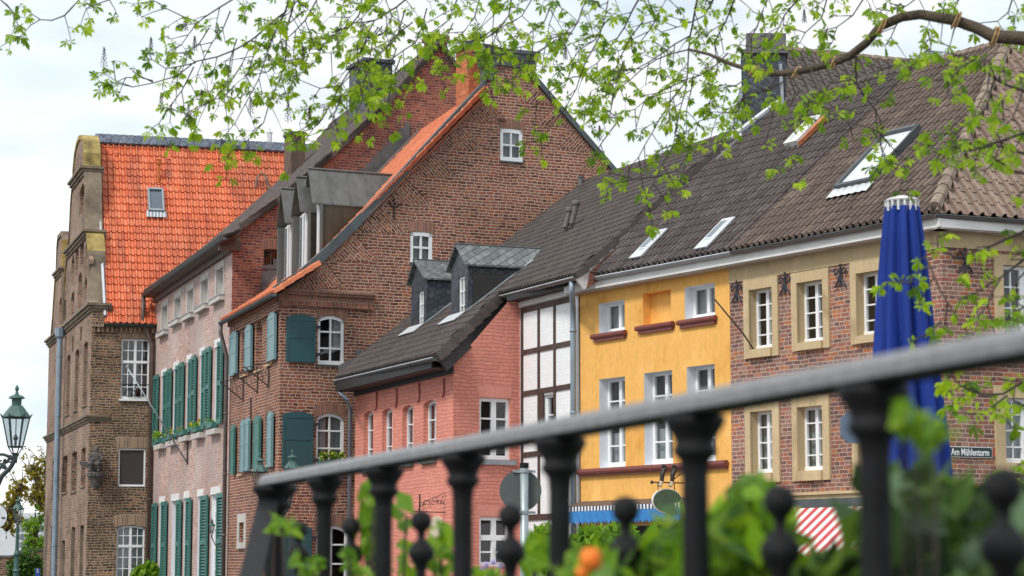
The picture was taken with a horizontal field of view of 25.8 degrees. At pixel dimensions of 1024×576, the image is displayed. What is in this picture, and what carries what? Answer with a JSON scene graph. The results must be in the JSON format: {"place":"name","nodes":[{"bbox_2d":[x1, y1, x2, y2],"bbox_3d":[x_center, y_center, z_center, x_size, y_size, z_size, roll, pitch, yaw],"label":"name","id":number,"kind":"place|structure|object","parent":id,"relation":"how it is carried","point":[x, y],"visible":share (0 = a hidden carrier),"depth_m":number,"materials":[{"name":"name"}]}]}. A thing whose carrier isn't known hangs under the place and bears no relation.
{"place":"outdoors","nodes":[
{"label":"outdoors","id":0,"kind":"place"},
{"bbox_2d":[0,513,44,554],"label":"pale building","id":1,"kind":"structure","parent":0,"point":[7,547],"depth_m":149.08,"materials":[{"name":"metal"}]},
{"bbox_2d":[130,559,159,575],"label":"shrub","id":2,"kind":"object","parent":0,"point":[148,568],"visible":0.99,"depth_m":82.06,"materials":[{"name":"green plant"}]},
{"bbox_2d":[0,0,1023,512],"label":"sky","id":3,"kind":"structure","parent":0,"point":[47,101],"materials":[{"name":"white"}]},
{"bbox_2d":[733,33,910,134],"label":"house","id":4,"kind":"structure","parent":0,"point":[807,81],"depth_m":71.76,"materials":[{"name":"tile"}]},
{"label":"ground","id":5,"kind":"structure","parent":0,"visible":0},
{"bbox_2d":[0,505,6,546],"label":"edge road sign","id":6,"kind":"object","parent":5,"relation":"on","point":[3,515],"visible":1,"depth_m":56.70,"materials":[{"name":"metal"}]},
{"bbox_2d":[0,464,30,538],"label":"pollarded tree","id":7,"kind":"object","parent":5,"relation":"on","point":[18,488],"visible":0.81,"depth_m":95.45,"materials":[{"name":"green plant"}]},
{"bbox_2d":[0,385,32,484],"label":"street lamp","id":8,"kind":"object","parent":5,"relation":"on","point":[16,410],"visible":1,"depth_m":29.94,"materials":[{"name":"metal"}]},
{"bbox_2d":[11,495,24,575],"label":"street lamp","id":9,"kind":"object","parent":5,"relation":"on","point":[16,569],"visible":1,"depth_m":61.58,"materials":[{"name":"metal"}]},
{"bbox_2d":[0,549,43,575],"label":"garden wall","id":10,"kind":"structure","parent":5,"relation":"on","point":[4,559],"depth_m":107.17,"materials":[{"name":"brown brick"}]},
{"bbox_2d":[5,543,42,575],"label":"ivy","id":11,"kind":"object","parent":5,"relation":"on","point":[28,566],"visible":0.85,"depth_m":106.32,"materials":[{"name":"green plant"}]},
{"bbox_2d":[18,445,45,515],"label":"pollarded tree","id":12,"kind":"object","parent":5,"relation":"on","point":[36,495],"visible":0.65,"depth_m":111.47,"materials":[{"name":"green plant"}]},
{"bbox_2d":[20,503,44,554],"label":"young tree","id":13,"kind":"object","parent":5,"relation":"on","point":[35,541],"visible":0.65,"depth_m":111.70,"materials":[{"name":"green plant"}]},
{"bbox_2d":[35,569,39,575],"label":"number sign","id":14,"kind":"object","parent":5,"relation":"on","point":[37,572],"visible":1,"depth_m":99.20,"materials":[{"name":"metal"}]},
{"bbox_2d":[42,128,309,575],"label":"stepped gable house","id":15,"kind":"structure","parent":5,"relation":"on","point":[145,214],"depth_m":88.00,"materials":[{"name":"stone"}]},
{"bbox_2d":[80,446,104,489],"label":"corner statue","id":16,"kind":"object","parent":15,"relation":"attached to","point":[95,458],"visible":1,"depth_m":83.50,"materials":[{"name":"stone"}]},
{"bbox_2d":[116,525,144,575],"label":"window","id":17,"kind":"structure","parent":15,"relation":"in","point":[130,541],"depth_m":84.13,"materials":[{"name":"white paint"}]},
{"bbox_2d":[118,448,145,486],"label":"window","id":18,"kind":"structure","parent":15,"relation":"in","point":[130,485],"depth_m":84.35,"materials":[{"name":"white paint"}]},
{"bbox_2d":[119,339,148,400],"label":"window","id":19,"kind":"structure","parent":15,"relation":"in","point":[122,398],"depth_m":84.88,"materials":[{"name":"white paint"}]},
{"bbox_2d":[251,450,300,513],"bbox_3d":[-5.255,5.559,49.695,1.123,3.943,0.412,0,-7,0],"label":"twin street lamp","id":20,"kind":"object","parent":5,"relation":"on","point":[291,464],"visible":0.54,"depth_m":49.82,"materials":[{"name":"metal"}]},
{"bbox_2d":[141,36,455,575],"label":"shuttered house","id":21,"kind":"structure","parent":5,"relation":"on","point":[202,291],"depth_m":75.51,"materials":[{"name":"pink stone"}]},
{"bbox_2d":[126,366,187,464],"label":"flagpole","id":22,"kind":"object","parent":21,"relation":"attached to","point":[186,460],"visible":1,"depth_m":77.46,"materials":[{"name":"metal"}]},
{"bbox_2d":[152,430,161,443],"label":"flower box","id":23,"kind":"object","parent":21,"relation":"attached to","point":[157,440],"visible":1,"depth_m":82.43,"materials":[{"name":"green paint"}]},
{"bbox_2d":[163,427,175,440],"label":"flower box","id":24,"kind":"object","parent":21,"relation":"attached to","point":[167,437],"visible":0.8,"depth_m":80.10,"materials":[{"name":"green paint"}]},
{"bbox_2d":[176,425,188,435],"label":"flower box","id":25,"kind":"object","parent":21,"relation":"on","point":[182,432],"visible":1,"depth_m":77.60,"materials":[{"name":"green paint"}]},
{"bbox_2d":[188,418,201,432],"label":"flower box","id":26,"kind":"object","parent":21,"relation":"attached to","point":[195,428],"visible":1,"depth_m":75.32,"materials":[{"name":"green paint"}]},
{"bbox_2d":[204,416,216,428],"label":"flower box","id":27,"kind":"object","parent":21,"relation":"attached to","point":[211,425],"visible":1,"depth_m":72.81,"materials":[{"name":"green paint"}]},
{"bbox_2d":[208,520,221,547],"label":"wall lantern","id":28,"kind":"object","parent":21,"relation":"attached to","point":[211,524],"depth_m":70.73,"materials":[{"name":"metal"}]},
{"bbox_2d":[214,495,215,575],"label":"window","id":29,"kind":"structure","parent":21,"relation":"in","point":[215,495],"depth_m":73.11,"materials":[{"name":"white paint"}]},
{"bbox_2d":[262,249,276,268],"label":"window","id":30,"kind":"structure","parent":21,"relation":"in","point":[264,266],"depth_m":72.19,"materials":[{"name":"brown wood"}]},
{"bbox_2d":[262,496,374,575],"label":"foreground bush","id":31,"kind":"object","parent":5,"relation":"on","point":[348,554],"visible":0.94,"depth_m":4.84,"materials":[{"name":"green plant"}]},
{"bbox_2d":[218,31,616,575],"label":"tall gable house","id":32,"kind":"structure","parent":5,"relation":"on","point":[351,244],"depth_m":66.80,"materials":[{"name":"brown brick"}]},
{"bbox_2d":[316,316,343,366],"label":"window","id":33,"kind":"structure","parent":32,"relation":"in","point":[336,325],"depth_m":65.12,"materials":[{"name":"white paint"}]},
{"bbox_2d":[316,413,343,464],"bbox_3d":[-5.304,4.386,64.731,0.858,1.517,0.205,3,-8,-25],"label":"window","id":34,"kind":"structure","parent":32,"relation":"in","point":[335,435],"depth_m":64.80,"materials":[{"name":"white paint"}]},
{"bbox_2d":[318,451,345,464],"bbox_3d":[-5.181,4.890,64.394,0.836,0.472,0.424,3,-8,-26],"label":"flower box","id":35,"kind":"object","parent":32,"relation":"attached to","point":[323,456],"visible":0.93,"depth_m":64.30,"materials":[{"name":"green paint"}]},
{"bbox_2d":[331,526,346,575],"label":"window","id":36,"kind":"structure","parent":32,"relation":"in","point":[333,527],"depth_m":64.42,"materials":[{"name":"white paint"}]},
{"bbox_2d":[409,232,431,263],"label":"window","id":37,"kind":"structure","parent":32,"relation":"in","point":[420,242],"depth_m":66.62,"materials":[{"name":"white paint"}]},
{"bbox_2d":[500,129,523,163],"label":"window","id":38,"kind":"structure","parent":32,"relation":"in","point":[509,153],"depth_m":68.23,"materials":[{"name":"white paint"}]},
{"bbox_2d":[353,479,548,575],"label":"foreground bush","id":39,"kind":"object","parent":5,"relation":"on","point":[536,545],"visible":0.62,"depth_m":5.27,"materials":[{"name":"green plant"}]},
{"bbox_2d":[333,165,626,575],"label":"pink house","id":40,"kind":"structure","parent":5,"relation":"on","point":[441,362],"depth_m":59.06,"materials":[{"name":"brick"}]},
{"bbox_2d":[368,412,372,454],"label":"window","id":41,"kind":"structure","parent":40,"relation":"in","point":[370,415],"depth_m":63.32,"materials":[{"name":"white paint"}]},
{"bbox_2d":[387,409,392,450],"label":"window","id":42,"kind":"structure","parent":40,"relation":"in","point":[390,411],"depth_m":61.77,"materials":[{"name":"white paint"}]},
{"bbox_2d":[405,406,413,466],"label":"window","id":43,"kind":"structure","parent":40,"relation":"in","point":[410,408],"depth_m":60.18,"materials":[{"name":"white paint"}]},
{"bbox_2d":[420,291,423,322],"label":"dormer window","id":44,"kind":"structure","parent":40,"relation":"in","point":[421,293],"depth_m":62.82,"materials":[{"name":"white paint"}]},
{"bbox_2d":[414,492,445,512],"bbox_3d":[-2.040,5.509,57.530,0.899,0.572,2.160,0,-7,0],"label":"iron scroll sign","id":45,"kind":"object","parent":40,"relation":"attached to","point":[420,505],"visible":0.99,"depth_m":56.68,"materials":[{"name":"black metal"}]},
{"bbox_2d":[424,401,436,463],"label":"window","id":46,"kind":"structure","parent":40,"relation":"in","point":[432,403],"depth_m":58.60,"materials":[{"name":"white paint"}]},
{"bbox_2d":[430,516,442,536],"bbox_3d":[-1.931,6.115,57.281,0.030,0.574,0.928,3,-8,-21],"label":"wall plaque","id":47,"kind":"object","parent":40,"relation":"attached to","point":[434,532],"depth_m":57.33,"materials":[{"name":"beige"}]},
{"bbox_2d":[460,276,464,311],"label":"dormer window","id":48,"kind":"structure","parent":40,"relation":"in","point":[462,280],"depth_m":59.71,"materials":[{"name":"white paint"}]},
{"bbox_2d":[479,517,505,565],"bbox_3d":[-0.483,6.440,56.858,0.919,1.244,0.090,4,-8,-31],"label":"window","id":49,"kind":"structure","parent":40,"relation":"in","point":[492,537],"depth_m":56.80,"materials":[{"name":"white paint"}]},
{"bbox_2d":[479,398,508,459],"bbox_3d":[-0.484,3.605,57.213,0.920,1.565,0.090,4,-8,-31],"label":"window","id":50,"kind":"structure","parent":40,"relation":"in","point":[492,401],"depth_m":57.23,"materials":[{"name":"white paint"}]},
{"bbox_2d":[473,560,504,575],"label":"flowering plant","id":51,"kind":"object","parent":5,"relation":"on","point":[480,571],"visible":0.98,"depth_m":5.99,"materials":[{"name":"green plant"}]},
{"bbox_2d":[0,0,1023,480],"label":"chestnut tree","id":52,"kind":"object","parent":5,"relation":"on","point":[954,20],"visible":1,"depth_m":15.22,"materials":[{"name":"green plant"}]},
{"bbox_2d":[500,463,540,575],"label":"round road sign","id":53,"kind":"object","parent":5,"relation":"on","point":[521,488],"visible":0.84,"depth_m":21.91,"materials":[{"name":"metal"}]},
{"bbox_2d":[521,521,577,575],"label":"leafy shrub","id":54,"kind":"object","parent":5,"relation":"on","point":[541,528],"visible":0.09,"depth_m":16.91,"materials":[{"name":"green plant"}]},
{"bbox_2d":[545,518,666,575],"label":"foreground bush","id":55,"kind":"object","parent":5,"relation":"on","point":[594,559],"visible":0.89,"depth_m":3.26,"materials":[{"name":"green plant"}]},
{"bbox_2d":[499,130,736,575],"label":"half timbered house","id":56,"kind":"structure","parent":5,"relation":"on","point":[581,246],"depth_m":56.56,"materials":[{"name":"white paint"}]},
{"bbox_2d":[547,394,552,419],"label":"window","id":57,"kind":"structure","parent":56,"relation":"in","point":[549,397],"depth_m":56.27,"materials":[{"name":"white paint"}]},
{"bbox_2d":[572,520,664,565],"bbox_3d":[0.900,2.803,18.832,0.991,1.730,0.768,0,-7,0],"label":"leafy shrub","id":58,"kind":"object","parent":5,"relation":"on","point":[585,534],"visible":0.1,"depth_m":18.71,"materials":[{"name":"green plant"}]},
{"bbox_2d":[239,327,1023,575],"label":"iron railing","id":59,"kind":"object","parent":5,"relation":"on","point":[866,390],"visible":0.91,"depth_m":3.10,"materials":[{"name":"black metal"}]},
{"bbox_2d":[643,466,821,575],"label":"foreground bush","id":60,"kind":"object","parent":5,"relation":"on","point":[741,527],"visible":0.6,"depth_m":3.22,"materials":[{"name":"green plant"}]},
{"bbox_2d":[564,65,914,565],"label":"yellow house","id":61,"kind":"structure","parent":5,"relation":"on","point":[654,321],"depth_m":52.44,"materials":[{"name":"paint"}]},
{"bbox_2d":[607,302,624,331],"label":"window","id":62,"kind":"structure","parent":61,"relation":"in","point":[618,308],"depth_m":54.13,"materials":[{"name":"white paint"}]},
{"bbox_2d":[608,378,624,466],"bbox_3d":[2.671,3.230,53.519,0.205,2.139,1.047,5,-9,-33],"label":"window","id":63,"kind":"structure","parent":61,"relation":"in","point":[618,445],"depth_m":53.68,"materials":[{"name":"white paint"}]},
{"bbox_2d":[653,372,672,464],"bbox_3d":[3.670,3.028,52.014,0.205,2.145,1.082,5,-9,-33],"label":"window","id":64,"kind":"structure","parent":61,"relation":"in","point":[663,437],"depth_m":52.24,"materials":[{"name":"white paint"}]},
{"bbox_2d":[650,464,681,512],"bbox_3d":[3.555,4.518,50.383,1.094,1.103,0.107,5,-9,-33],"label":"hanging sign","id":65,"kind":"object","parent":61,"relation":"attached to","point":[663,497],"visible":0.79,"depth_m":50.28,"materials":[{"name":"metal"}]},
{"bbox_2d":[693,285,714,317],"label":"window","id":66,"kind":"structure","parent":61,"relation":"in","point":[706,293],"depth_m":51.31,"materials":[{"name":"white paint"}]},
{"bbox_2d":[696,365,715,460],"bbox_3d":[4.548,2.849,50.692,0.205,2.167,1.021,5,-9,-33],"label":"window","id":67,"kind":"structure","parent":61,"relation":"in","point":[710,369],"depth_m":50.76,"materials":[{"name":"white paint"}]},
{"bbox_2d":[840,411,855,442],"bbox_3d":[1.396,1.455,8.908,0.150,1.930,0.040,0,-7,0],"label":"grey sign","id":68,"kind":"object","parent":5,"relation":"on","point":[846,435],"visible":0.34,"depth_m":9.00,"materials":[{"name":"metal"}]},
{"bbox_2d":[714,43,1023,554],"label":"corner house","id":69,"kind":"structure","parent":5,"relation":"on","point":[802,265],"depth_m":47.20,"materials":[{"name":"brick"}]},
{"bbox_2d":[756,289,771,348],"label":"window","id":70,"kind":"structure","parent":69,"relation":"in","point":[768,304],"depth_m":49.11,"materials":[{"name":"white paint"}]},
{"bbox_2d":[758,411,772,472],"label":"window","id":71,"kind":"structure","parent":69,"relation":"in","point":[767,416],"depth_m":48.96,"materials":[{"name":"white paint"}]},
{"bbox_2d":[804,281,822,341],"bbox_3d":[6.524,0.515,47.707,0.090,1.300,0.827,5,-9,-33],"label":"window","id":72,"kind":"structure","parent":69,"relation":"in","point":[817,285],"depth_m":47.76,"materials":[{"name":"white paint"}]},
{"bbox_2d":[805,406,822,470],"bbox_3d":[6.537,3.196,47.456,0.205,1.358,0.804,5,-9,-33],"label":"window","id":73,"kind":"structure","parent":69,"relation":"in","point":[815,423],"depth_m":47.65,"materials":[{"name":"white paint"}]},
{"bbox_2d":[864,272,877,334],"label":"window","id":74,"kind":"structure","parent":69,"relation":"in","point":[866,302],"depth_m":46.43,"materials":[{"name":"white paint"}]},
{"bbox_2d":[950,446,991,457],"bbox_3d":[9.016,3.235,44.138,1.092,0.210,0.030,3,-8,-25],"label":"street sign","id":75,"kind":"object","parent":69,"relation":"attached to","point":[976,452],"visible":1,"depth_m":44.15,"materials":[{"name":"metal"}]},
{"bbox_2d":[1003,266,1023,329],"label":"window","id":76,"kind":"structure","parent":69,"relation":"in","point":[1020,283],"depth_m":45.22,"materials":[{"name":"white paint"}]},
{"bbox_2d":[1005,398,1023,462],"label":"window","id":77,"kind":"structure","parent":69,"relation":"in","point":[1015,450],"depth_m":44.88,"materials":[{"name":"white paint"}]},
{"bbox_2d":[790,449,1023,575],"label":"foreground bush","id":78,"kind":"object","parent":5,"relation":"on","point":[966,517],"visible":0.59,"depth_m":2.85,"materials":[{"name":"green plant"}]},
{"bbox_2d":[873,195,952,474],"bbox_3d":[2.644,1.267,14.959,0.800,3.810,0.800,0,-7,0],"label":"closed parasol","id":79,"kind":"object","parent":5,"relation":"on","point":[900,320],"visible":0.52,"depth_m":14.98,"materials":[{"name":"blue fabric"}]},
{"bbox_2d":[888,395,961,575],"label":"foreground bush","id":80,"kind":"object","parent":5,"relation":"on","point":[931,436],"visible":1,"depth_m":2.24,"materials":[{"name":"green plant"}]}
]}

